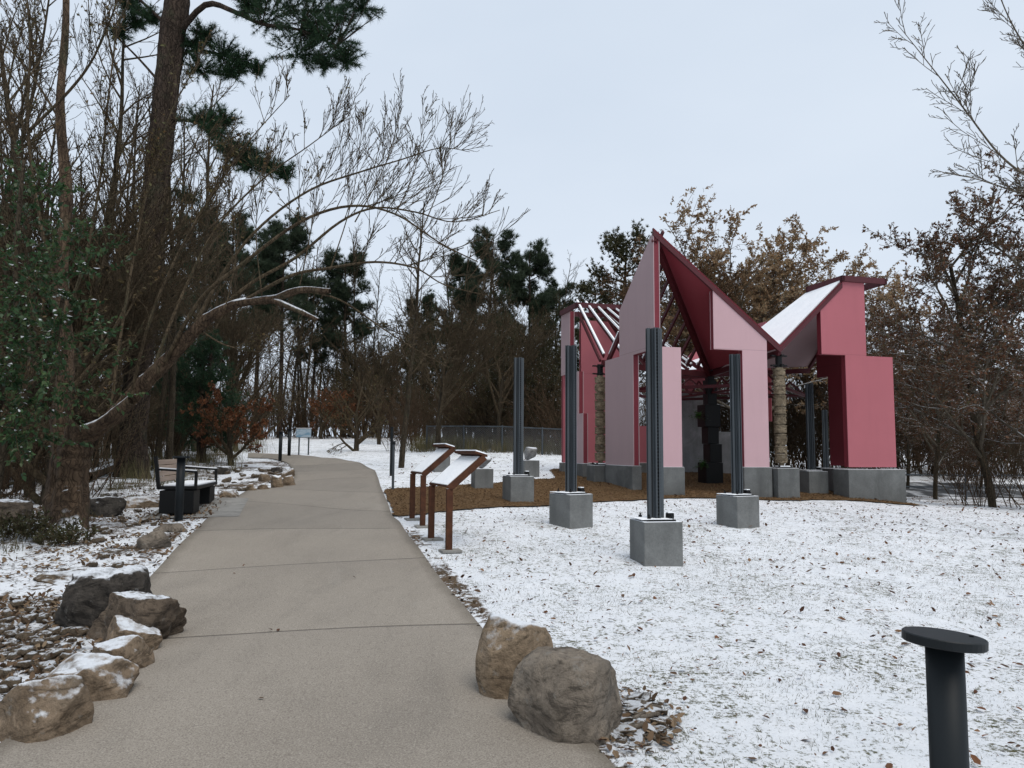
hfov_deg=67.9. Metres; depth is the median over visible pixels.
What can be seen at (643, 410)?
bare shrub
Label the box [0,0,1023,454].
sky
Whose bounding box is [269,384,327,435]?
bare shrub
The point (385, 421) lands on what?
bare shrub
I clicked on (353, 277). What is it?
bare tree
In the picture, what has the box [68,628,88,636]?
river stone
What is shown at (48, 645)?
river stone
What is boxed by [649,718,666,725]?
flat stone
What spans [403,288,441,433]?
tall pine
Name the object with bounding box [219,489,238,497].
boulder
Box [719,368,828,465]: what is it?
bare shrub
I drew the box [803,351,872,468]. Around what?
bare shrub
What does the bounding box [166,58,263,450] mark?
bare tree
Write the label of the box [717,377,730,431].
bare shrub
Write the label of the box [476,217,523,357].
bare tree
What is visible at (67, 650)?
river stone
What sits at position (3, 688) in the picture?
river stone
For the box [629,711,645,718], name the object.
flat stone
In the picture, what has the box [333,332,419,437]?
olive tree
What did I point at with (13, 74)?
bare tree
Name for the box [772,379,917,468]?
bare shrub
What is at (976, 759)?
fallen leaves
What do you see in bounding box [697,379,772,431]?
bare shrub
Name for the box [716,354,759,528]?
steel column
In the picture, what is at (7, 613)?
river stone
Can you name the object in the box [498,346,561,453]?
bare shrub
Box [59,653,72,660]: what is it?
river stone
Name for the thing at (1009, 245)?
dark oak
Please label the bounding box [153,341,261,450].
leafy shrub
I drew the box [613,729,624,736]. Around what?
flat stone
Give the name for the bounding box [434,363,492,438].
bare shrub
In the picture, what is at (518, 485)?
steel column
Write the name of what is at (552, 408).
bare shrub
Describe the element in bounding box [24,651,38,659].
river stone
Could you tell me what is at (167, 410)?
leafy shrub
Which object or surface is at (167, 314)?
bare tree
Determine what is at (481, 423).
leafy shrub
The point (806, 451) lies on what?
bare shrub
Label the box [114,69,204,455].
bare tree
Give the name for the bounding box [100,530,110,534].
river stone
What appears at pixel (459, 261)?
tall pine
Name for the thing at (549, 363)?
olive tree
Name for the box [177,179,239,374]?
bare tree
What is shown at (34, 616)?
river stone
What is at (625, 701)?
flat stone
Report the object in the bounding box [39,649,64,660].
river stone
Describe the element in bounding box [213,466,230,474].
boulder
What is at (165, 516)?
river stone
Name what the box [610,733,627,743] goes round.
flat stone
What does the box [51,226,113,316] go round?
tall pine
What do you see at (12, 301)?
spreading tree
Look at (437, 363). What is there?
olive tree
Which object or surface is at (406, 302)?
bare tree
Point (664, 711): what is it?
flat stone
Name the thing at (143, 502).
boulder
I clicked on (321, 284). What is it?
tall pine
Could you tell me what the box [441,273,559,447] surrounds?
spreading tree
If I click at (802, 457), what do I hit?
bare shrub
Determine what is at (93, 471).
bare shrub
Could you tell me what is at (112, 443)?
bare shrub
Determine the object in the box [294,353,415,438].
bare shrub
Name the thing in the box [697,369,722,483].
block post
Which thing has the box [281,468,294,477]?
boulder
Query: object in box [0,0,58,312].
slender tree
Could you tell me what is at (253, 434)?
beech sapling
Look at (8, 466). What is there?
bare shrub
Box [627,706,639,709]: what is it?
flat stone
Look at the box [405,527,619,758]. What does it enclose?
edge litter
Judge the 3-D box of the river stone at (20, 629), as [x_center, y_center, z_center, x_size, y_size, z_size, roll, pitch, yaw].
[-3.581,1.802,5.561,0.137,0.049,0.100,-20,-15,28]
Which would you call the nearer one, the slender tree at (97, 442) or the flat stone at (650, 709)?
the flat stone at (650, 709)
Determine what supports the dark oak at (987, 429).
on the ground at (776, 640)
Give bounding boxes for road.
[906,482,1023,497]
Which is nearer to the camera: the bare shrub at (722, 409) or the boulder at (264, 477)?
the boulder at (264, 477)
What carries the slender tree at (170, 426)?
on the ground at (776, 640)
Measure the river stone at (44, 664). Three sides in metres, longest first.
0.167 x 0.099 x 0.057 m
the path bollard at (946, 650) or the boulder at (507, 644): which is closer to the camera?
the path bollard at (946, 650)
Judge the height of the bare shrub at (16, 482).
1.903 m
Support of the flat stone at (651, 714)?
on the ground at (776, 640)
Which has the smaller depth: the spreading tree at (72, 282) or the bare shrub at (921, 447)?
the spreading tree at (72, 282)
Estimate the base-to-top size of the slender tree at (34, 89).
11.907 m
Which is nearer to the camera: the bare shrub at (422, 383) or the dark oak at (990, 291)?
the dark oak at (990, 291)
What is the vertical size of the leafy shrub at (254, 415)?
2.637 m
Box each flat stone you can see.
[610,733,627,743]
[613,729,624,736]
[616,724,636,733]
[620,698,627,706]
[620,717,633,721]
[620,719,635,724]
[624,692,643,699]
[625,732,642,747]
[626,732,645,738]
[627,700,641,705]
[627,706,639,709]
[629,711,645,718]
[630,721,647,726]
[636,702,652,711]
[636,716,666,723]
[637,707,660,713]
[639,691,650,701]
[639,712,660,717]
[641,702,662,708]
[645,725,667,733]
[647,723,664,733]
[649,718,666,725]
[653,734,672,745]
[654,709,667,714]
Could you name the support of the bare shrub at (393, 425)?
on the ground at (776, 640)
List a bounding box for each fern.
[689,410,701,418]
[695,458,708,467]
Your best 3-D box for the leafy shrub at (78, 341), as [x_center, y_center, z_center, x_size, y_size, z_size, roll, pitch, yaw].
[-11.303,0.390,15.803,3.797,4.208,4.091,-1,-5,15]
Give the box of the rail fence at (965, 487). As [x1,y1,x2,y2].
[906,474,1023,499]
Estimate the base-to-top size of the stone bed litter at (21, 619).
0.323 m
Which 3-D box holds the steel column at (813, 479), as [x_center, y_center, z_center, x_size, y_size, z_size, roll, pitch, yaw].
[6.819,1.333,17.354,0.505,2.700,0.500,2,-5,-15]
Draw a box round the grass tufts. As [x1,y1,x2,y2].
[427,524,747,767]
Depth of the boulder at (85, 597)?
5.64 m
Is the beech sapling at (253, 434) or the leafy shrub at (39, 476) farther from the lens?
the beech sapling at (253, 434)
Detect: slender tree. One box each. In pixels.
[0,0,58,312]
[0,0,72,488]
[37,99,178,413]
[75,110,147,466]
[100,65,231,475]
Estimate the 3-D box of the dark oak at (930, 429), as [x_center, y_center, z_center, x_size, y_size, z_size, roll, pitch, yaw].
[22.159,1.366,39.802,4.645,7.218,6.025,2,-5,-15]
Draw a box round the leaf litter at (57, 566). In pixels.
[0,487,225,677]
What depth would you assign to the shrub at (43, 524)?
9.16 m
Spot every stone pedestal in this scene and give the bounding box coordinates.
[433,456,449,471]
[471,468,492,487]
[523,460,538,476]
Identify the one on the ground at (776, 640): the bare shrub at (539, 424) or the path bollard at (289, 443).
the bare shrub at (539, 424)
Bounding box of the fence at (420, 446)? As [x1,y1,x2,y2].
[406,431,770,466]
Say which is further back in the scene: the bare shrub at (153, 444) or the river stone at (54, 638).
the bare shrub at (153, 444)
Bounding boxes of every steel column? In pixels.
[502,357,533,501]
[549,345,592,528]
[629,327,682,566]
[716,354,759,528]
[799,383,828,493]
[822,410,828,467]
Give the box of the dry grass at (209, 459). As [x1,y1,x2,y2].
[10,437,275,485]
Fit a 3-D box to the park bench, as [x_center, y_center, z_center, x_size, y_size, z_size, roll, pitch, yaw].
[-5.375,1.630,12.579,0.650,0.878,1.750,1,-5,-11]
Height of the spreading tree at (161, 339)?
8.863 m
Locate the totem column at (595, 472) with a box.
[587,364,606,481]
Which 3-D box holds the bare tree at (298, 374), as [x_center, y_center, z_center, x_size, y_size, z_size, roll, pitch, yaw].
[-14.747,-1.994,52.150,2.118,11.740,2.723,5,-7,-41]
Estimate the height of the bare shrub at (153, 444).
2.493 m
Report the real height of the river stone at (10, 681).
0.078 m
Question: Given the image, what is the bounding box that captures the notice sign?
[296,428,311,454]
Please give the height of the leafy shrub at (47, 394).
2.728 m
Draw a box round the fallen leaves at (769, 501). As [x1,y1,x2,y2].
[390,449,1021,513]
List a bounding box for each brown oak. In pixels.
[589,220,797,391]
[639,377,695,409]
[773,381,828,451]
[774,302,933,467]
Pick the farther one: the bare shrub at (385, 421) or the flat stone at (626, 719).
the bare shrub at (385, 421)
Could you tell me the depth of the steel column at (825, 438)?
24.90 m
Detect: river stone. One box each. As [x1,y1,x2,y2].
[0,616,16,622]
[0,623,14,630]
[0,667,14,678]
[0,676,21,690]
[0,685,9,693]
[1,608,11,617]
[2,640,19,646]
[3,630,19,636]
[6,651,21,659]
[8,599,23,608]
[15,632,34,640]
[15,660,34,668]
[17,626,27,631]
[17,645,36,655]
[23,613,38,624]
[24,607,34,611]
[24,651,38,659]
[27,666,38,674]
[28,635,45,639]
[30,638,45,647]
[30,673,48,680]
[33,624,47,633]
[34,660,56,670]
[36,613,49,622]
[37,630,53,635]
[38,633,49,637]
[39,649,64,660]
[42,664,55,671]
[44,635,60,642]
[44,641,53,647]
[47,626,60,634]
[55,648,70,652]
[57,626,74,634]
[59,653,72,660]
[67,626,89,634]
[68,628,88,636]
[88,562,97,566]
[92,536,105,542]
[98,525,108,532]
[98,553,110,558]
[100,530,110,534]
[111,561,123,567]
[160,514,169,518]
[221,477,231,482]
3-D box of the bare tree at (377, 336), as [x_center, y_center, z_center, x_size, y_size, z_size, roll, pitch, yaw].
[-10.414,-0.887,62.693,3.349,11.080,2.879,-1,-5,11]
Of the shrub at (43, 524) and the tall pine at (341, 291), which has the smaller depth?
the shrub at (43, 524)
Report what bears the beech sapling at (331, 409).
on the ground at (776, 640)
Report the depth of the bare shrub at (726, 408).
38.85 m
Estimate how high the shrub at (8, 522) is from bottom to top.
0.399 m
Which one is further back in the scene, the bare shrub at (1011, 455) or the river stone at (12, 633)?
the bare shrub at (1011, 455)
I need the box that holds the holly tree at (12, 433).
[0,140,148,493]
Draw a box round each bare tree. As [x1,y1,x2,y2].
[0,0,109,497]
[0,59,20,131]
[0,80,48,307]
[2,17,95,347]
[51,120,118,340]
[74,0,224,403]
[91,50,180,348]
[91,62,150,455]
[102,149,199,458]
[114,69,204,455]
[123,84,247,459]
[151,231,198,410]
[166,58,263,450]
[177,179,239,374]
[189,151,244,407]
[191,172,261,396]
[263,326,299,392]
[263,339,278,434]
[267,240,333,437]
[272,224,311,427]
[284,320,311,426]
[292,230,337,427]
[302,278,348,433]
[303,305,334,433]
[324,218,379,397]
[327,310,342,371]
[349,310,373,435]
[358,263,386,437]
[369,309,397,361]
[380,172,464,467]
[387,246,433,377]
[397,290,421,382]
[400,289,419,380]
[426,222,467,342]
[443,281,457,327]
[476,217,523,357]
[538,253,585,378]
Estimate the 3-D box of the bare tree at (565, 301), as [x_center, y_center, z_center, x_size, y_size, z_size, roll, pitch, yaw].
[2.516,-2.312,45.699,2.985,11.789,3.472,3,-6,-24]
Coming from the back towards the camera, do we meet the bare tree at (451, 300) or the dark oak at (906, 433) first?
the bare tree at (451, 300)
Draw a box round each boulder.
[0,499,33,521]
[0,675,93,742]
[33,570,82,584]
[46,652,139,701]
[50,668,77,676]
[55,565,152,627]
[85,591,186,642]
[90,496,126,516]
[92,635,154,668]
[100,492,117,496]
[105,615,162,649]
[125,496,158,507]
[137,530,171,549]
[153,523,187,532]
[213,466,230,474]
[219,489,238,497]
[246,483,256,490]
[257,483,269,488]
[258,473,270,480]
[271,467,282,472]
[271,475,282,487]
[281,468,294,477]
[283,475,295,485]
[475,613,552,699]
[508,646,622,746]
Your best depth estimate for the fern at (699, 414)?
18.70 m
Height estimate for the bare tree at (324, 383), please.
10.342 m
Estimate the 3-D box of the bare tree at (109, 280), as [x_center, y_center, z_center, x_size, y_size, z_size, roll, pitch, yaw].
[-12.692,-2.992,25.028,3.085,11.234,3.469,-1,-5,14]
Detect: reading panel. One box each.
[404,443,454,528]
[422,450,487,553]
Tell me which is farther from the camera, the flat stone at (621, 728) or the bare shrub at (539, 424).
the bare shrub at (539, 424)
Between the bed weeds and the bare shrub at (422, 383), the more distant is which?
the bare shrub at (422, 383)
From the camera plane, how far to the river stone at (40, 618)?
5.79 m
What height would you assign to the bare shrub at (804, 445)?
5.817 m
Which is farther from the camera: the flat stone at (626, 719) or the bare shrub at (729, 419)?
the bare shrub at (729, 419)
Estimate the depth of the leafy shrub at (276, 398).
38.69 m
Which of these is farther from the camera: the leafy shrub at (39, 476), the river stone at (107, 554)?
the leafy shrub at (39, 476)
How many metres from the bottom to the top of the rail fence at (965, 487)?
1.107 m
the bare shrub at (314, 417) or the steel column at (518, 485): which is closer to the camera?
the steel column at (518, 485)
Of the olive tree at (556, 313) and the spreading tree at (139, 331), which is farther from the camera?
the olive tree at (556, 313)
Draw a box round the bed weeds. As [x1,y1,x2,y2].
[0,475,171,553]
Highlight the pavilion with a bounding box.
[559,228,906,502]
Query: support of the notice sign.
on the ground at (776, 640)
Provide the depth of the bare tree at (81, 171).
23.86 m
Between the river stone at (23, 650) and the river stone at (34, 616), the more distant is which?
the river stone at (34, 616)
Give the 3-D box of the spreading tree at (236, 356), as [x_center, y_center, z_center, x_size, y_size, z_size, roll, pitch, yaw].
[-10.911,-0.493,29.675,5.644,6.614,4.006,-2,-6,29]
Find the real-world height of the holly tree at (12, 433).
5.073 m
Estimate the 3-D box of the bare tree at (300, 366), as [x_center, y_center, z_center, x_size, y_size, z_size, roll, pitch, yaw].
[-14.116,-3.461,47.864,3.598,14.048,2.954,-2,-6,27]
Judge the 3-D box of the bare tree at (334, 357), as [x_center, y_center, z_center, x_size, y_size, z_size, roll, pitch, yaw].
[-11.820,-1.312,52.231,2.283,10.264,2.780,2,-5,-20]
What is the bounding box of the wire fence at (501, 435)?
[426,425,561,455]
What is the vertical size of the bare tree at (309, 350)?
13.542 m
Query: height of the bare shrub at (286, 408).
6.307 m
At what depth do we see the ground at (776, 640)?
6.89 m
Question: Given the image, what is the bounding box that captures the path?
[0,453,615,767]
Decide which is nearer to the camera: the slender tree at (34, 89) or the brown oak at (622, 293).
the slender tree at (34, 89)
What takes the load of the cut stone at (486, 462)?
on the stone pedestal at (481, 477)
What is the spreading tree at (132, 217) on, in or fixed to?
on the ground at (776, 640)
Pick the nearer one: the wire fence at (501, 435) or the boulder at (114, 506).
the boulder at (114, 506)
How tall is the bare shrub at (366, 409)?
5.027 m
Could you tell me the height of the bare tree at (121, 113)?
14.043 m
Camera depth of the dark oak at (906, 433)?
31.92 m
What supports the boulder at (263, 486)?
on the ground at (776, 640)
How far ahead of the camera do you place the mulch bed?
15.32 m
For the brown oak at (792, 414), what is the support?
on the ground at (776, 640)
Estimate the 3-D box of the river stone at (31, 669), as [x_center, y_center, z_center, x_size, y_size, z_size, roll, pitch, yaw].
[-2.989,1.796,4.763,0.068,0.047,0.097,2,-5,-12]
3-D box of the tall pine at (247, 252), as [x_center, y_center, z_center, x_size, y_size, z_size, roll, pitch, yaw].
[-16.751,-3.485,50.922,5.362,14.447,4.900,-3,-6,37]
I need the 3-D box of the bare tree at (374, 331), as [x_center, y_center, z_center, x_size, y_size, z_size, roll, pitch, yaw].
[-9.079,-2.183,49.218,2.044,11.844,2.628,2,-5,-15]
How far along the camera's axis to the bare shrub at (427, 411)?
34.73 m
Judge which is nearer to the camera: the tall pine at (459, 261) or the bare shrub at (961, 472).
the bare shrub at (961, 472)
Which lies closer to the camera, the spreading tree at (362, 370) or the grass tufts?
the grass tufts
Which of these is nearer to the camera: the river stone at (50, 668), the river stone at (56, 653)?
the river stone at (50, 668)
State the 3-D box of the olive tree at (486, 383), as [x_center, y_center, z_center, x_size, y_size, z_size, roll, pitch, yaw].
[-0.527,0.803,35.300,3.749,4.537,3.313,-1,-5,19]
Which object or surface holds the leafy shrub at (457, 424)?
on the ground at (776, 640)
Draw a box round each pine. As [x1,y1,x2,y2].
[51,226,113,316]
[106,0,385,477]
[149,344,210,455]
[158,199,233,344]
[164,328,250,462]
[196,210,272,367]
[234,224,288,425]
[236,210,319,437]
[288,275,338,436]
[312,245,376,435]
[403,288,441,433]
[424,248,494,346]
[446,223,527,437]
[510,237,561,348]
[535,276,579,399]
[559,217,667,375]
[570,279,615,368]
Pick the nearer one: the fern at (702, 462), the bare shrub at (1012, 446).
the fern at (702, 462)
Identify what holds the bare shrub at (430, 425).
on the ground at (776, 640)
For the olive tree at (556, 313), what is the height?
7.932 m
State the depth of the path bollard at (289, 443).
25.74 m
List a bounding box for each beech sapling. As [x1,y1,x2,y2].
[179,380,274,465]
[308,388,354,438]
[326,398,364,437]
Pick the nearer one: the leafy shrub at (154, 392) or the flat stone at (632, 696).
the flat stone at (632, 696)
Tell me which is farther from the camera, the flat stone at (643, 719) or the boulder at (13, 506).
the boulder at (13, 506)
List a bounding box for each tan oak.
[622,184,880,413]
[721,243,939,467]
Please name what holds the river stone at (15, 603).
on the ground at (776, 640)
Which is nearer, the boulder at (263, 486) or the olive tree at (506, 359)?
the boulder at (263, 486)
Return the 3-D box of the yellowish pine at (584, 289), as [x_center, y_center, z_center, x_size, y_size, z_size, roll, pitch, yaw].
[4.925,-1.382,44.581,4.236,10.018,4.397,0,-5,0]
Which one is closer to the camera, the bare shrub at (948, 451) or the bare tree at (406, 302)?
the bare shrub at (948, 451)
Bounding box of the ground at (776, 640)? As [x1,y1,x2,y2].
[0,436,1023,767]
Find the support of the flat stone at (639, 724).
on the ground at (776, 640)
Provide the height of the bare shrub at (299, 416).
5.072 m
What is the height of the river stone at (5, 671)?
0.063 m
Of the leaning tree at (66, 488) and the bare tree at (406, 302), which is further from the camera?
the bare tree at (406, 302)
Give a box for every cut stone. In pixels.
[479,455,491,467]
[524,447,537,459]
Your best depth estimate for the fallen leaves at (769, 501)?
18.33 m
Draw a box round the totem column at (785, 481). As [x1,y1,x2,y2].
[770,354,799,497]
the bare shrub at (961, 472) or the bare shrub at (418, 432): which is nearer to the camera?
the bare shrub at (961, 472)
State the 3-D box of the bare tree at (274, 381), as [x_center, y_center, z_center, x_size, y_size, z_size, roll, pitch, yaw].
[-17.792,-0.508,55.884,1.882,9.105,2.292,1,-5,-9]
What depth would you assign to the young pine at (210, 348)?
22.77 m
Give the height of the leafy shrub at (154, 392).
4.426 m
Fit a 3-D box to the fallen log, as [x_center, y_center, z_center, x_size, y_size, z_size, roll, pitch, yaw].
[-9.793,2.103,18.240,0.261,0.363,4.595,2,-5,-20]
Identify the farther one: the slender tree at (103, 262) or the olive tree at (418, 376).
the olive tree at (418, 376)
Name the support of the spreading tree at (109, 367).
on the ground at (776, 640)
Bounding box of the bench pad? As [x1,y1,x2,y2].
[138,497,248,518]
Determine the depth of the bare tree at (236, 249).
38.76 m
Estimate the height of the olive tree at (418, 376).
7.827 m
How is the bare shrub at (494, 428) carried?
on the ground at (776, 640)
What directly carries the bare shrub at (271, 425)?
on the ground at (776, 640)
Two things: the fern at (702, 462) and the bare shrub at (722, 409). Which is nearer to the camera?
the fern at (702, 462)
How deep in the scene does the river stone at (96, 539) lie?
9.09 m
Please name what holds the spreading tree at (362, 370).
on the ground at (776, 640)
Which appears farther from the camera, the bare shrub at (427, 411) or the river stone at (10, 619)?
the bare shrub at (427, 411)
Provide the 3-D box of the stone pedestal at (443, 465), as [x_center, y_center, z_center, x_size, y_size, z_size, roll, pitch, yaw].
[-1.907,2.240,20.434,0.420,0.620,0.420,2,-5,-15]
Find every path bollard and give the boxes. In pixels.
[173,456,189,520]
[278,432,283,460]
[287,429,291,455]
[901,626,988,767]
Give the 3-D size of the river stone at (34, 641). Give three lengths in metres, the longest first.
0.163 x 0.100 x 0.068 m
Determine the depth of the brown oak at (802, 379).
34.93 m
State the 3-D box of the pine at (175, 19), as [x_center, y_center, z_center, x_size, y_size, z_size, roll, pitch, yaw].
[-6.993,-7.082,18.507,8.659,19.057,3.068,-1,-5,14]
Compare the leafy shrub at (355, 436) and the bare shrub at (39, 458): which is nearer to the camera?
the bare shrub at (39, 458)
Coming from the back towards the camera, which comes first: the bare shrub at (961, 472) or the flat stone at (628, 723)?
the bare shrub at (961, 472)
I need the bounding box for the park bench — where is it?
[154,455,217,513]
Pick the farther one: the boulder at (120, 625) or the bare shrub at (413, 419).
the bare shrub at (413, 419)
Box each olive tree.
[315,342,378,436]
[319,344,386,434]
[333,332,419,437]
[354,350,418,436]
[359,307,460,435]
[403,308,507,436]
[447,344,531,409]
[459,327,560,442]
[466,359,528,434]
[473,332,534,421]
[474,303,578,404]
[493,321,561,400]
[526,341,561,435]
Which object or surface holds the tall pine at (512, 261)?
on the ground at (776, 640)
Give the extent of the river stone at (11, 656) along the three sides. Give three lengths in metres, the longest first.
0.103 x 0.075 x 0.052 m
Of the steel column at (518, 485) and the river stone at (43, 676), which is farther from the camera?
the steel column at (518, 485)
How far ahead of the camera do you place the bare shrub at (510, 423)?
30.56 m
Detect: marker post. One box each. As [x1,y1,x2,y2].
[390,427,393,475]
[392,441,394,489]
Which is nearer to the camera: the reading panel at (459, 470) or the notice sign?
the reading panel at (459, 470)
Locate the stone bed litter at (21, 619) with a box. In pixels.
[0,591,89,694]
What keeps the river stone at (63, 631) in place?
on the ground at (776, 640)
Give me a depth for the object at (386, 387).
49.46 m
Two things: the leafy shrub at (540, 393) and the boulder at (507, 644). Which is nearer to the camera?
the boulder at (507, 644)
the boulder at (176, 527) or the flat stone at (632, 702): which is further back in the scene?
the boulder at (176, 527)
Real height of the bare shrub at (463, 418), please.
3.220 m
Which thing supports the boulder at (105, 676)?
on the ground at (776, 640)
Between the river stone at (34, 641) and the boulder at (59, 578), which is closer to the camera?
the river stone at (34, 641)
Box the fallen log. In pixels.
[89,463,113,480]
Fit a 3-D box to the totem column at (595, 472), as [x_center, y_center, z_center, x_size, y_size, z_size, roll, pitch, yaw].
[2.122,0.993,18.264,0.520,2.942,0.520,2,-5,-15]
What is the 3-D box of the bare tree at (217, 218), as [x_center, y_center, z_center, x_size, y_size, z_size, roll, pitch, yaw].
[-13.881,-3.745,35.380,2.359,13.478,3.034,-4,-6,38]
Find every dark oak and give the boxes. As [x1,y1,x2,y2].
[821,339,903,467]
[828,331,965,488]
[861,150,1023,507]
[891,284,1023,499]
[895,362,967,473]
[898,326,1023,490]
[909,167,1023,451]
[953,377,1023,486]
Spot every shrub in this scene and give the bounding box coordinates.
[0,248,168,504]
[0,314,117,486]
[0,403,49,499]
[0,506,66,543]
[0,510,85,539]
[1,414,24,488]
[2,357,172,497]
[8,380,111,465]
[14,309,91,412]
[14,444,45,472]
[32,522,98,546]
[36,368,120,455]
[84,354,153,456]
[87,364,201,460]
[109,374,168,439]
[147,370,216,458]
[148,391,195,458]
[151,383,224,449]
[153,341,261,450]
[216,352,290,438]
[218,364,319,439]
[237,398,282,436]
[238,359,291,435]
[239,371,299,438]
[247,374,330,435]
[249,393,287,436]
[252,341,328,435]
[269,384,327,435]
[283,385,319,437]
[284,361,354,437]
[292,333,392,436]
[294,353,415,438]
[297,360,373,438]
[312,365,389,454]
[335,363,387,437]
[343,389,427,451]
[358,391,405,436]
[359,389,401,436]
[362,357,459,445]
[370,357,452,438]
[389,380,436,444]
[389,380,462,439]
[394,360,476,441]
[418,406,443,438]
[427,395,495,442]
[432,376,476,438]
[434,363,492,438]
[443,386,492,438]
[448,365,533,442]
[450,370,531,443]
[473,376,530,441]
[483,387,557,445]
[485,372,561,437]
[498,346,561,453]
[502,402,560,445]
[530,397,561,442]
[534,374,561,441]
[639,383,645,425]
[639,403,645,425]
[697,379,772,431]
[715,377,729,420]
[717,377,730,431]
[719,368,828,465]
[719,374,824,467]
[719,376,729,431]
[719,379,789,431]
[719,393,788,458]
[720,376,729,431]
[722,380,824,470]
[771,375,827,468]
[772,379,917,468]
[785,381,831,468]
[786,389,822,469]
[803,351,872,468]
[858,422,903,468]
[893,415,927,471]
[896,409,1023,506]
[896,422,925,468]
[897,360,988,472]
[898,377,988,473]
[898,411,963,476]
[900,397,1022,479]
[909,385,1018,481]
[950,387,1023,507]
[987,392,1023,474]
[995,384,1023,476]
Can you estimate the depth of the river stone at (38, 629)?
5.56 m
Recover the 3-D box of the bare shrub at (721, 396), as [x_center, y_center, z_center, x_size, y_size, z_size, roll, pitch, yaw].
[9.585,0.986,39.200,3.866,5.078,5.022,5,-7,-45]
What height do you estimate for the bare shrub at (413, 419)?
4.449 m
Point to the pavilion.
(821, 325)
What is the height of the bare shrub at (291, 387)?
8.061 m
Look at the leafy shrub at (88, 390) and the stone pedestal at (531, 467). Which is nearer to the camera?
the leafy shrub at (88, 390)
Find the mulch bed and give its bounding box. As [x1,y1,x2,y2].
[384,468,919,515]
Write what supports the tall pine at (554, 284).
on the ground at (776, 640)
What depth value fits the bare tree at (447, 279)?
48.48 m
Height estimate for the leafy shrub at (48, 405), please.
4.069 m
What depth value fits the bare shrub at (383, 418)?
45.71 m
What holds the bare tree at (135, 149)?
on the ground at (776, 640)
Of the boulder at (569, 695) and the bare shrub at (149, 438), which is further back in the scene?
the bare shrub at (149, 438)
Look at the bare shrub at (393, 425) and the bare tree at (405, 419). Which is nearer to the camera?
the bare tree at (405, 419)
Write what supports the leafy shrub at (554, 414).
on the ground at (776, 640)
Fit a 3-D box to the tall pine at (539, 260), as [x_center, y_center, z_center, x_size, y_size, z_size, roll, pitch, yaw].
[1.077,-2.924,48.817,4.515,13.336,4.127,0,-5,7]
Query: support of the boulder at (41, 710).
on the ground at (776, 640)
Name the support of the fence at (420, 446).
on the ground at (776, 640)
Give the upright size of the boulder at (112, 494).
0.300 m
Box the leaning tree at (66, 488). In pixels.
[0,0,530,530]
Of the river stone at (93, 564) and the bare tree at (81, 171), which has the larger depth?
the bare tree at (81, 171)
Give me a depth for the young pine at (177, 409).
26.85 m
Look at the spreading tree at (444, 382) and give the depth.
28.20 m
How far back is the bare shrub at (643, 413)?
38.12 m
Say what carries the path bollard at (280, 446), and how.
on the path
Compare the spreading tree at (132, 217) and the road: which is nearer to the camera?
the spreading tree at (132, 217)
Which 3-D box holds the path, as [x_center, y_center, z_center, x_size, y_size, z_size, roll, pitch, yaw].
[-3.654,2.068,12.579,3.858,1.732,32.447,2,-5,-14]
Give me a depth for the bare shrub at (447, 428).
35.85 m
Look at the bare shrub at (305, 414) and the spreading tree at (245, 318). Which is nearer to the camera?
the spreading tree at (245, 318)
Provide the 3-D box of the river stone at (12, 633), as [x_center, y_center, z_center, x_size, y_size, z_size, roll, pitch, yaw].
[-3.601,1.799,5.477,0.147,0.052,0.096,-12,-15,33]
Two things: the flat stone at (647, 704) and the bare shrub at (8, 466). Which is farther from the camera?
the bare shrub at (8, 466)
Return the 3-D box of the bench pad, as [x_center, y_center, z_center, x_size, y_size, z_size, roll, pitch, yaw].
[-5.098,2.033,12.570,1.450,0.180,2.300,1,-5,-11]
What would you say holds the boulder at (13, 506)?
on the ground at (776, 640)
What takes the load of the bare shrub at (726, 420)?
on the ground at (776, 640)
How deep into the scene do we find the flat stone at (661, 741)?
3.84 m
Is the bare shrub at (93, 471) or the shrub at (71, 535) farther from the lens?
the bare shrub at (93, 471)
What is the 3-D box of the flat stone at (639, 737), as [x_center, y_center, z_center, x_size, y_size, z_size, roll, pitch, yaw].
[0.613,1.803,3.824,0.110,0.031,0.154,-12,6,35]
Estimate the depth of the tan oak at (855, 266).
35.79 m
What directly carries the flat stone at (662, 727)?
on the ground at (776, 640)
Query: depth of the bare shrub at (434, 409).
38.58 m
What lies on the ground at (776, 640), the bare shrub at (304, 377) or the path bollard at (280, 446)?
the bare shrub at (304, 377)
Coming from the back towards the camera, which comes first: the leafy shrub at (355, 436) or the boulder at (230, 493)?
the leafy shrub at (355, 436)
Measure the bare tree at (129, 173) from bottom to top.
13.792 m
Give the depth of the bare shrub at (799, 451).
44.30 m
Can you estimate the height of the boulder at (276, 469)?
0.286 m
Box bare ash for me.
[874,0,1023,194]
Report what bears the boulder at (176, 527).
on the ground at (776, 640)
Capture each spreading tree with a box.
[0,62,250,474]
[0,203,237,413]
[0,216,130,358]
[0,221,124,367]
[75,297,123,399]
[119,314,193,398]
[153,313,194,361]
[177,290,317,450]
[187,251,295,437]
[323,305,439,444]
[404,267,532,448]
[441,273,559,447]
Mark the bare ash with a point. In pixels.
(979, 154)
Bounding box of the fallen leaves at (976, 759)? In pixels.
[432,499,1023,767]
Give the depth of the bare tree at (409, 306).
56.04 m

